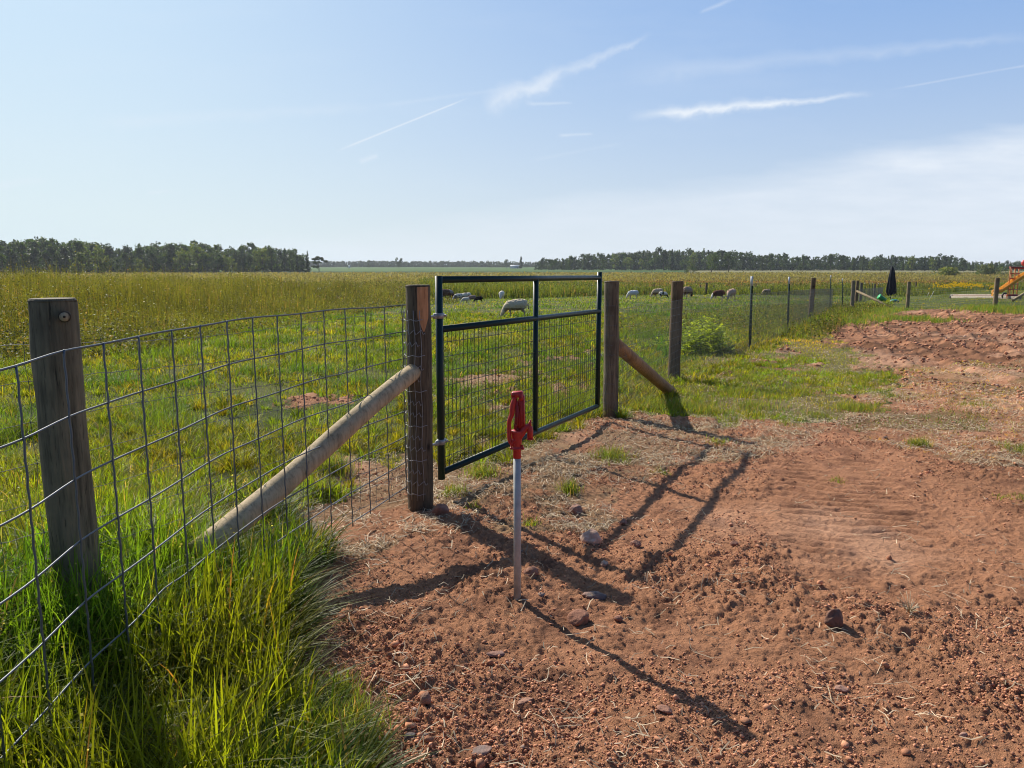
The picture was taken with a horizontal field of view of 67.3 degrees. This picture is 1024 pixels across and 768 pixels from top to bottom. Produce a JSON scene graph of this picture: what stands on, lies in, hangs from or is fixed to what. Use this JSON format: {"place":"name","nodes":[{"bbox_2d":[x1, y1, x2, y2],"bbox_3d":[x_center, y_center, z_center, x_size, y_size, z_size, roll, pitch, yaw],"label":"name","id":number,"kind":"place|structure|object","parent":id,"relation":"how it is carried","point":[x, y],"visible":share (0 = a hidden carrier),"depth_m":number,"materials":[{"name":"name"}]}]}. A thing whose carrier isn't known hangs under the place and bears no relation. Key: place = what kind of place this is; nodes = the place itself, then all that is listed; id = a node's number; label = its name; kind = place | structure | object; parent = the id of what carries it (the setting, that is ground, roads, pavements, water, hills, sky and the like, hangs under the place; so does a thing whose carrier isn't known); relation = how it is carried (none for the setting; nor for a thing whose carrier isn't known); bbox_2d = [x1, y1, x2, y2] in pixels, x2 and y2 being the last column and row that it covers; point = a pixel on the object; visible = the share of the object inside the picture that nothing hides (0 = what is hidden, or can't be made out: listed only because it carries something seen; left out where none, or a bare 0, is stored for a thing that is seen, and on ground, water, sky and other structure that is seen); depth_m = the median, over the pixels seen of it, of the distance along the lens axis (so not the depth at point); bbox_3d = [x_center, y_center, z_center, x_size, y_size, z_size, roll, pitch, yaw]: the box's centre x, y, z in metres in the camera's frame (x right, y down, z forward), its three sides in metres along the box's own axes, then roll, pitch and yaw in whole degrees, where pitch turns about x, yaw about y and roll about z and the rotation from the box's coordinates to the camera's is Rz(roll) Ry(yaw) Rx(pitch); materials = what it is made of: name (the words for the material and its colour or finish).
{"place":"outdoors","nodes":[
{"label":"outdoors","id":0,"kind":"place"},
{"bbox_2d":[0,351,1021,538],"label":"pasture grass","id":1,"kind":"structure","parent":0,"point":[15,434],"depth_m":8.57,"materials":[{"name":"green plant"}]},
{"bbox_2d":[0,265,1023,767],"bbox_3d":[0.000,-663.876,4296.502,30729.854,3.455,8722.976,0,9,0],"label":"ground","id":2,"kind":"structure","parent":0,"point":[858,547],"depth_m":3.94,"materials":[{"name":"soil"}]},
{"bbox_2d":[0,245,12,271],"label":"tree","id":3,"kind":"object","parent":2,"relation":"on","point":[4,261],"visible":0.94,"depth_m":332.40,"materials":[{"name":"green plant"}]},
{"bbox_2d":[9,251,21,272],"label":"tree","id":4,"kind":"object","parent":2,"relation":"on","point":[13,255],"visible":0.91,"depth_m":334.68,"materials":[{"name":"green plant"}]},
{"bbox_2d":[14,240,27,273],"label":"tree","id":5,"kind":"object","parent":2,"relation":"on","point":[19,247],"visible":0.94,"depth_m":334.12,"materials":[{"name":"green plant"}]},
{"bbox_2d":[25,245,34,272],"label":"tree","id":6,"kind":"object","parent":2,"relation":"on","point":[29,248],"visible":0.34,"depth_m":335.66,"materials":[{"name":"green plant"}]},
{"bbox_2d":[26,247,41,273],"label":"tree","id":7,"kind":"object","parent":2,"relation":"on","point":[34,255],"visible":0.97,"depth_m":332.16,"materials":[{"name":"green plant"}]},
{"bbox_2d":[41,251,53,273],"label":"tree","id":8,"kind":"object","parent":2,"relation":"on","point":[45,256],"visible":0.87,"depth_m":340.39,"materials":[{"name":"green plant"}]},
{"bbox_2d":[45,243,56,272],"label":"tree","id":9,"kind":"object","parent":2,"relation":"on","point":[48,248],"visible":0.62,"depth_m":345.24,"materials":[{"name":"green plant"}]},
{"bbox_2d":[50,244,71,272],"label":"tree","id":10,"kind":"object","parent":2,"relation":"on","point":[56,253],"visible":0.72,"depth_m":344.64,"materials":[{"name":"green plant"}]},
{"bbox_2d":[57,245,70,272],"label":"tree","id":11,"kind":"object","parent":2,"relation":"on","point":[64,250],"visible":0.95,"depth_m":343.81,"materials":[{"name":"green plant"}]},
{"bbox_2d":[70,252,85,274],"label":"tree","id":12,"kind":"object","parent":2,"relation":"on","point":[78,266],"visible":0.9,"depth_m":296.30,"materials":[{"name":"green plant"}]},
{"bbox_2d":[72,238,86,268],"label":"tree","id":13,"kind":"object","parent":2,"relation":"on","point":[78,245],"visible":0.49,"depth_m":351.03,"materials":[{"name":"green plant"}]},
{"bbox_2d":[82,246,92,271],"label":"tree","id":14,"kind":"object","parent":2,"relation":"on","point":[86,252],"visible":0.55,"depth_m":353.80,"materials":[{"name":"green plant"}]},
{"bbox_2d":[92,245,108,272],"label":"tree","id":15,"kind":"object","parent":2,"relation":"on","point":[99,251],"visible":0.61,"depth_m":352.51,"materials":[{"name":"green plant"}]},
{"bbox_2d":[97,256,109,274],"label":"tree","id":16,"kind":"object","parent":2,"relation":"on","point":[104,262],"visible":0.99,"depth_m":296.12,"materials":[{"name":"green plant"}]},
{"bbox_2d":[121,252,128,272],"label":"tree","id":17,"kind":"object","parent":2,"relation":"on","point":[125,258],"visible":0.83,"depth_m":366.44,"materials":[{"name":"green plant"}]},
{"bbox_2d":[127,253,135,272],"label":"tree","id":18,"kind":"object","parent":2,"relation":"on","point":[132,266],"visible":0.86,"depth_m":364.52,"materials":[{"name":"green plant"}]},
{"bbox_2d":[147,252,159,272],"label":"tree","id":19,"kind":"object","parent":2,"relation":"on","point":[151,255],"visible":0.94,"depth_m":376.85,"materials":[{"name":"green plant"}]},
{"bbox_2d":[0,236,310,272],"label":"woods","id":20,"kind":"object","parent":2,"relation":"on","point":[138,253],"visible":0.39,"depth_m":420.75,"materials":[{"name":"green plant"}]},
{"bbox_2d":[154,249,169,271],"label":"tree","id":21,"kind":"object","parent":2,"relation":"on","point":[161,260],"visible":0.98,"depth_m":378.27,"materials":[{"name":"green plant"}]},
{"bbox_2d":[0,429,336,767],"bbox_3d":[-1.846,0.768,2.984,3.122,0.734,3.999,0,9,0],"label":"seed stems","id":22,"kind":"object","parent":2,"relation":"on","point":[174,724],"visible":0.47,"depth_m":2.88,"materials":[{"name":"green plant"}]},
{"bbox_2d":[165,246,175,271],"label":"tree","id":23,"kind":"object","parent":2,"relation":"on","point":[170,264],"visible":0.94,"depth_m":380.30,"materials":[{"name":"green plant"}]},
{"bbox_2d":[173,248,186,271],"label":"tree","id":24,"kind":"object","parent":2,"relation":"on","point":[180,259],"visible":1,"depth_m":382.24,"materials":[{"name":"green plant"}]},
{"bbox_2d":[182,249,196,271],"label":"tree","id":25,"kind":"object","parent":2,"relation":"on","point":[187,262],"visible":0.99,"depth_m":386.02,"materials":[{"name":"green plant"}]},
{"bbox_2d":[188,242,208,272],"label":"tree","id":26,"kind":"object","parent":2,"relation":"on","point":[200,256],"visible":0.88,"depth_m":392.62,"materials":[{"name":"green plant"}]},
{"bbox_2d":[196,256,208,269],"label":"tree","id":27,"kind":"object","parent":2,"relation":"on","point":[201,264],"visible":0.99,"depth_m":391.45,"materials":[{"name":"green plant"}]},
{"bbox_2d":[207,250,219,272],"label":"tree","id":28,"kind":"object","parent":2,"relation":"on","point":[211,256],"visible":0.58,"depth_m":397.26,"materials":[{"name":"green plant"}]},
{"bbox_2d":[0,285,432,766],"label":"fence","id":29,"kind":"object","parent":2,"relation":"on","point":[56,348],"visible":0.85,"depth_m":3.01,"materials":[{"name":"brown wood"}]},
{"bbox_2d":[431,272,602,479],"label":"gate","id":30,"kind":"structure","parent":29,"relation":"attached to","point":[438,315],"depth_m":5.89,"materials":[{"name":"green metal"}]},
{"bbox_2d":[209,252,223,271],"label":"tree","id":31,"kind":"object","parent":2,"relation":"on","point":[215,263],"visible":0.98,"depth_m":392.51,"materials":[{"name":"green plant"}]},
{"bbox_2d":[221,255,230,271],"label":"tree","id":32,"kind":"object","parent":2,"relation":"on","point":[225,262],"visible":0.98,"depth_m":392.69,"materials":[{"name":"green plant"}]},
{"bbox_2d":[0,464,457,767],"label":"grass","id":33,"kind":"structure","parent":2,"relation":"on","point":[209,570],"depth_m":2.69,"materials":[{"name":"green plant"}]},
{"bbox_2d":[0,249,458,362],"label":"tall weeds","id":34,"kind":"object","parent":2,"relation":"on","point":[110,305],"visible":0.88,"depth_m":27.41,"materials":[{"name":"green plant"}]},
{"bbox_2d":[246,255,255,270],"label":"tree","id":35,"kind":"object","parent":2,"relation":"on","point":[249,258],"visible":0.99,"depth_m":400.97,"materials":[{"name":"green plant"}]},
{"bbox_2d":[249,247,262,272],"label":"tree","id":36,"kind":"object","parent":2,"relation":"on","point":[257,254],"visible":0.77,"depth_m":408.52,"materials":[{"name":"green plant"}]},
{"bbox_2d":[256,248,270,271],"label":"tree","id":37,"kind":"object","parent":2,"relation":"on","point":[264,259],"visible":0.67,"depth_m":415.06,"materials":[{"name":"green plant"}]},
{"bbox_2d":[267,246,276,271],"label":"tree","id":38,"kind":"object","parent":2,"relation":"on","point":[271,261],"visible":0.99,"depth_m":414.36,"materials":[{"name":"green plant"}]},
{"bbox_2d":[280,257,288,271],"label":"tree","id":39,"kind":"object","parent":2,"relation":"on","point":[284,260],"visible":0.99,"depth_m":423.32,"materials":[{"name":"green plant"}]},
{"bbox_2d":[304,251,310,271],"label":"tree","id":40,"kind":"object","parent":2,"relation":"on","point":[307,264],"visible":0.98,"depth_m":409.43,"materials":[{"name":"green plant"}]},
{"bbox_2d":[311,256,326,268],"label":"oak tree","id":41,"kind":"object","parent":2,"relation":"on","point":[317,258],"visible":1,"depth_m":424.78,"materials":[{"name":"green plant"}]},
{"bbox_2d":[0,392,665,573],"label":"pasture tufts","id":42,"kind":"object","parent":2,"relation":"on","point":[242,454],"visible":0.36,"depth_m":6.75,"materials":[{"name":"green plant"}]},
{"bbox_2d":[404,732,415,741],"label":"rock","id":43,"kind":"object","parent":2,"relation":"on","point":[412,734],"visible":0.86,"depth_m":2.51,"materials":[{"name":"stone"}]},
{"bbox_2d":[280,260,558,266],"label":"woods","id":44,"kind":"object","parent":2,"relation":"on","point":[360,263],"visible":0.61,"depth_m":1264.79,"materials":[{"name":"green plant"}]},
{"bbox_2d":[420,691,430,704],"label":"rock","id":45,"kind":"object","parent":2,"relation":"on","point":[425,698],"visible":1,"depth_m":2.67,"materials":[{"name":"stone"}]},
{"bbox_2d":[431,503,448,516],"bbox_3d":[-0.453,0.795,4.851,0.116,0.096,0.109,0,9,0],"label":"rock","id":46,"kind":"object","parent":2,"relation":"on","point":[440,509],"visible":0.89,"depth_m":4.81,"materials":[{"name":"stone"}]},
{"bbox_2d":[443,289,454,297],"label":"sheep","id":47,"kind":"object","parent":2,"relation":"on","point":[448,292],"visible":0.69,"depth_m":78.09},
{"bbox_2d":[472,745,491,755],"bbox_3d":[-0.096,1.168,2.445,0.066,0.024,0.058,0,9,0],"label":"rock","id":48,"kind":"object","parent":2,"relation":"on","point":[484,750],"visible":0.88,"depth_m":2.44,"materials":[{"name":"stone"}]},
{"bbox_2d":[486,651,504,656],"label":"rock","id":49,"kind":"object","parent":2,"relation":"on","point":[494,653],"visible":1,"depth_m":3.08,"materials":[{"name":"stone"}]},
{"bbox_2d":[0,305,1022,408],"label":"pasture grass","id":50,"kind":"structure","parent":2,"relation":"on","point":[218,342],"depth_m":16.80,"materials":[{"name":"green plant"}]},
{"bbox_2d":[0,271,1023,285],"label":"field crop","id":51,"kind":"object","parent":2,"relation":"on","point":[725,276],"visible":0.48,"depth_m":271.39,"materials":[{"name":"green plant"}]},
{"bbox_2d":[500,299,528,316],"bbox_3d":[0.111,-3.089,31.425,1.206,0.777,0.490,-1,9,-4],"label":"sheep","id":52,"kind":"object","parent":2,"relation":"on","point":[516,304],"visible":0.96,"depth_m":31.25},
{"bbox_2d":[507,391,532,599],"bbox_3d":[0.037,0.552,3.481,0.118,1.057,0.054,0,9,0],"label":"yard hydrant","id":53,"kind":"object","parent":2,"relation":"on","point":[521,427],"visible":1,"depth_m":3.43,"materials":[{"name":"red metal"}]},
{"bbox_2d":[523,566,538,575],"bbox_3d":[0.094,0.920,3.770,0.076,0.055,0.066,-3,9,-20],"label":"rock","id":54,"kind":"object","parent":2,"relation":"on","point":[530,571],"visible":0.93,"depth_m":3.75,"materials":[{"name":"stone"}]},
{"bbox_2d":[568,504,582,514],"bbox_3d":[0.406,0.804,4.883,0.078,0.076,0.104,7,11,37],"label":"rock","id":55,"kind":"object","parent":2,"relation":"on","point":[575,509],"visible":0.93,"depth_m":4.85,"materials":[{"name":"stone"}]},
{"bbox_2d":[567,609,588,625],"bbox_3d":[0.290,1.028,3.383,0.100,0.067,0.083,-8,12,-41],"label":"rock","id":56,"kind":"object","parent":2,"relation":"on","point":[577,617],"visible":1,"depth_m":3.36,"materials":[{"name":"stone"}]},
{"bbox_2d":[580,529,601,545],"bbox_3d":[0.441,0.858,4.298,0.110,0.098,0.106,-4,10,-25],"label":"rock","id":57,"kind":"object","parent":2,"relation":"on","point":[591,536],"visible":0.91,"depth_m":4.27,"materials":[{"name":"stone"}]},
{"bbox_2d":[582,591,606,599],"bbox_3d":[0.387,0.994,3.612,0.118,0.035,0.064,0,9,0],"label":"rock","id":58,"kind":"object","parent":2,"relation":"on","point":[595,595],"visible":1,"depth_m":3.60,"materials":[{"name":"stone"}]},
{"bbox_2d":[259,362,1023,767],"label":"grass tufts","id":59,"kind":"object","parent":2,"relation":"on","point":[483,470],"visible":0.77,"depth_m":5.71,"materials":[{"name":"green plant"}]},
{"bbox_2d":[283,310,1023,401],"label":"soil lumps","id":60,"kind":"object","parent":2,"relation":"on","point":[963,344],"visible":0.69,"depth_m":16.38,"materials":[{"name":"brown soil"}]},
{"bbox_2d":[648,252,661,269],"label":"tree","id":61,"kind":"object","parent":2,"relation":"on","point":[654,260],"visible":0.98,"depth_m":576.42,"materials":[{"name":"green plant"}]},
{"bbox_2d":[297,346,1023,767],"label":"straw","id":62,"kind":"object","parent":2,"relation":"on","point":[671,458],"visible":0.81,"depth_m":5.66,"materials":[{"name":"beige plant"}]},
{"bbox_2d":[658,250,668,269],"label":"tree","id":63,"kind":"object","parent":2,"relation":"on","point":[664,253],"visible":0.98,"depth_m":572.07,"materials":[{"name":"green plant"}]},
{"bbox_2d":[656,704,671,713],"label":"rock","id":64,"kind":"object","parent":2,"relation":"on","point":[665,708],"visible":1,"depth_m":2.67,"materials":[{"name":"stone"}]},
{"bbox_2d":[307,360,1023,767],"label":"soil clods","id":65,"kind":"object","parent":2,"relation":"on","point":[593,710],"visible":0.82,"depth_m":2.90,"materials":[{"name":"brown soil"}]},
{"bbox_2d":[316,290,1023,314],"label":"pasture grass","id":66,"kind":"structure","parent":2,"relation":"on","point":[648,298],"depth_m":58.10,"materials":[{"name":"green plant"}]},
{"bbox_2d":[667,249,675,270],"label":"tree","id":67,"kind":"object","parent":2,"relation":"on","point":[671,264],"visible":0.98,"depth_m":563.70,"materials":[{"name":"green plant"}]},
{"bbox_2d":[683,287,692,297],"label":"sheep","id":68,"kind":"object","parent":2,"relation":"on","point":[687,290],"visible":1,"depth_m":92.22},
{"bbox_2d":[684,261,697,272],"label":"tree","id":69,"kind":"object","parent":2,"relation":"on","point":[690,266],"visible":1,"depth_m":375.63,"materials":[{"name":"green plant"}]},
{"bbox_2d":[688,252,697,267],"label":"tree","id":70,"kind":"object","parent":2,"relation":"on","point":[695,259],"visible":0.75,"depth_m":566.37,"materials":[{"name":"green plant"}]},
{"bbox_2d":[653,315,736,354],"bbox_3d":[3.790,-1.058,15.620,1.648,0.813,2.382,0,9,0],"label":"weed clump","id":71,"kind":"object","parent":2,"relation":"on","point":[689,342],"visible":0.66,"depth_m":15.19,"materials":[{"name":"green plant"}]},
{"bbox_2d":[706,254,718,271],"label":"tree","id":72,"kind":"object","parent":2,"relation":"on","point":[712,258],"visible":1,"depth_m":412.81,"materials":[{"name":"green plant"}]},
{"bbox_2d":[711,290,724,298],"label":"sheep","id":73,"kind":"object","parent":2,"relation":"on","point":[715,293],"visible":0.91,"depth_m":78.10},
{"bbox_2d":[418,273,1023,298],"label":"tall weeds","id":74,"kind":"object","parent":2,"relation":"on","point":[524,289],"visible":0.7,"depth_m":106.01,"materials":[{"name":"green plant"}]},
{"bbox_2d":[722,254,735,270],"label":"tree","id":75,"kind":"object","parent":2,"relation":"on","point":[729,257],"visible":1,"depth_m":423.90,"materials":[{"name":"green plant"}]},
{"bbox_2d":[603,275,855,417],"bbox_3d":[9.505,-2.526,25.123,0.921,2.380,38.591,4,10,27],"label":"fence","id":76,"kind":"object","parent":2,"relation":"on","point":[615,347],"visible":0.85,"depth_m":10.82,"materials":[{"name":"brown wood"}]},
{"bbox_2d":[619,300,894,341],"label":"tall weeds","id":77,"kind":"object","parent":2,"relation":"on","point":[822,323],"visible":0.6,"depth_m":25.29,"materials":[{"name":"green plant"}]},
{"bbox_2d":[618,353,901,429],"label":"verge tufts","id":78,"kind":"object","parent":2,"relation":"on","point":[866,377],"visible":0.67,"depth_m":10.61,"materials":[{"name":"green plant"}]},
{"bbox_2d":[534,247,1023,270],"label":"woods","id":79,"kind":"object","parent":2,"relation":"on","point":[749,257],"visible":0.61,"depth_m":591.33,"materials":[{"name":"green plant"}]},
{"bbox_2d":[579,277,1023,287],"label":"dead weeds","id":80,"kind":"object","parent":2,"relation":"on","point":[807,282],"visible":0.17,"depth_m":158.34,"materials":[{"name":"plant"}]},
{"bbox_2d":[825,255,834,270],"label":"tree","id":81,"kind":"object","parent":2,"relation":"on","point":[830,257],"visible":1,"depth_m":524.08,"materials":[{"name":"green plant"}]},
{"bbox_2d":[824,608,842,628],"bbox_3d":[1.373,0.999,3.287,0.096,0.089,0.072,0,9,0],"label":"rock","id":82,"kind":"object","parent":2,"relation":"on","point":[833,618],"visible":1,"depth_m":3.26,"materials":[{"name":"stone"}]},
{"bbox_2d":[834,685,848,692],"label":"rock","id":83,"kind":"object","parent":2,"relation":"on","point":[842,688],"visible":1,"depth_m":2.85,"materials":[{"name":"stone"}]},
{"bbox_2d":[813,308,911,329],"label":"grass","id":84,"kind":"structure","parent":2,"relation":"on","point":[877,313],"depth_m":27.64,"materials":[{"name":"green plant"}]},
{"bbox_2d":[855,281,891,307],"bbox_3d":[35.379,-9.005,75.243,2.239,3.153,63.805,4,10,25],"label":"fence","id":85,"kind":"object","parent":2,"relation":"on","point":[870,295],"visible":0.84,"depth_m":62.87,"materials":[{"name":"brown wood"}]},
{"bbox_2d":[886,266,896,299],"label":"parasol","id":86,"kind":"object","parent":2,"relation":"on","point":[891,288],"visible":0.97,"depth_m":77.89,"materials":[{"name":"fabric"}]},
{"bbox_2d":[897,591,919,612],"bbox_3d":[1.746,0.974,3.396,0.109,0.079,0.137,0,9,0],"label":"dry weed","id":87,"kind":"object","parent":2,"relation":"on","point":[909,609],"visible":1,"depth_m":3.40,"materials":[{"name":"plant"}]},
{"bbox_2d":[907,256,916,270],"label":"tree","id":88,"kind":"object","parent":2,"relation":"on","point":[909,263],"visible":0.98,"depth_m":507.67,"materials":[{"name":"green plant"}]},
{"bbox_2d":[860,313,977,322],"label":"grass","id":89,"kind":"structure","parent":2,"relation":"on","point":[918,318],"depth_m":26.75,"materials":[{"name":"green plant"}]},
{"bbox_2d":[929,266,959,275],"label":"bush","id":90,"kind":"object","parent":2,"relation":"on","point":[949,271],"visible":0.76,"depth_m":294.85,"materials":[{"name":"green plant"}]},
{"bbox_2d":[868,359,1023,459],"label":"dry tufts","id":91,"kind":"object","parent":2,"relation":"on","point":[996,409],"visible":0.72,"depth_m":9.20,"materials":[{"name":"beige plant"}]},
{"bbox_2d":[892,278,1023,307],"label":"fence","id":92,"kind":"object","parent":2,"relation":"on","point":[995,294],"visible":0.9,"depth_m":38.32,"materials":[{"name":"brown wood"}]},
{"bbox_2d":[928,281,993,298],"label":"wildflowers","id":93,"kind":"object","parent":2,"relation":"on","point":[960,284],"visible":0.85,"depth_m":63.54,"materials":[{"name":"yellow plant"}]},
{"bbox_2d":[940,302,1023,313],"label":"grass","id":94,"kind":"structure","parent":2,"relation":"on","point":[998,308],"depth_m":31.47,"materials":[{"name":"green plant"}]},
{"bbox_2d":[949,294,1020,298],"bbox_3d":[32.513,-6.078,53.370,1.223,0.815,21.473,3,9,18],"label":"play bed","id":95,"kind":"object","parent":2,"relation":"on","point":[979,296],"visible":0.72,"depth_m":53.43,"materials":[{"name":"beige wood"}]},
{"bbox_2d":[973,263,1012,274],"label":"bush","id":96,"kind":"object","parent":2,"relation":"on","point":[988,269],"visible":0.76,"depth_m":314.06,"materials":[{"name":"green plant"}]},
{"bbox_2d":[991,260,1023,296],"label":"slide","id":97,"kind":"object","parent":2,"relation":"on","point":[1013,281],"visible":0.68,"depth_m":45.48,"materials":[{"name":"plastic"}]},
{"bbox_2d":[0,0,1023,264],"label":"sky","id":98,"kind":"structure","parent":0,"point":[332,130],"materials":[{"name":"blue"}]},
{"bbox_2d":[841,306,929,312],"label":"grass","id":99,"kind":"structure","parent":0,"point":[890,308],"depth_m":39.22,"materials":[{"name":"green plant"}]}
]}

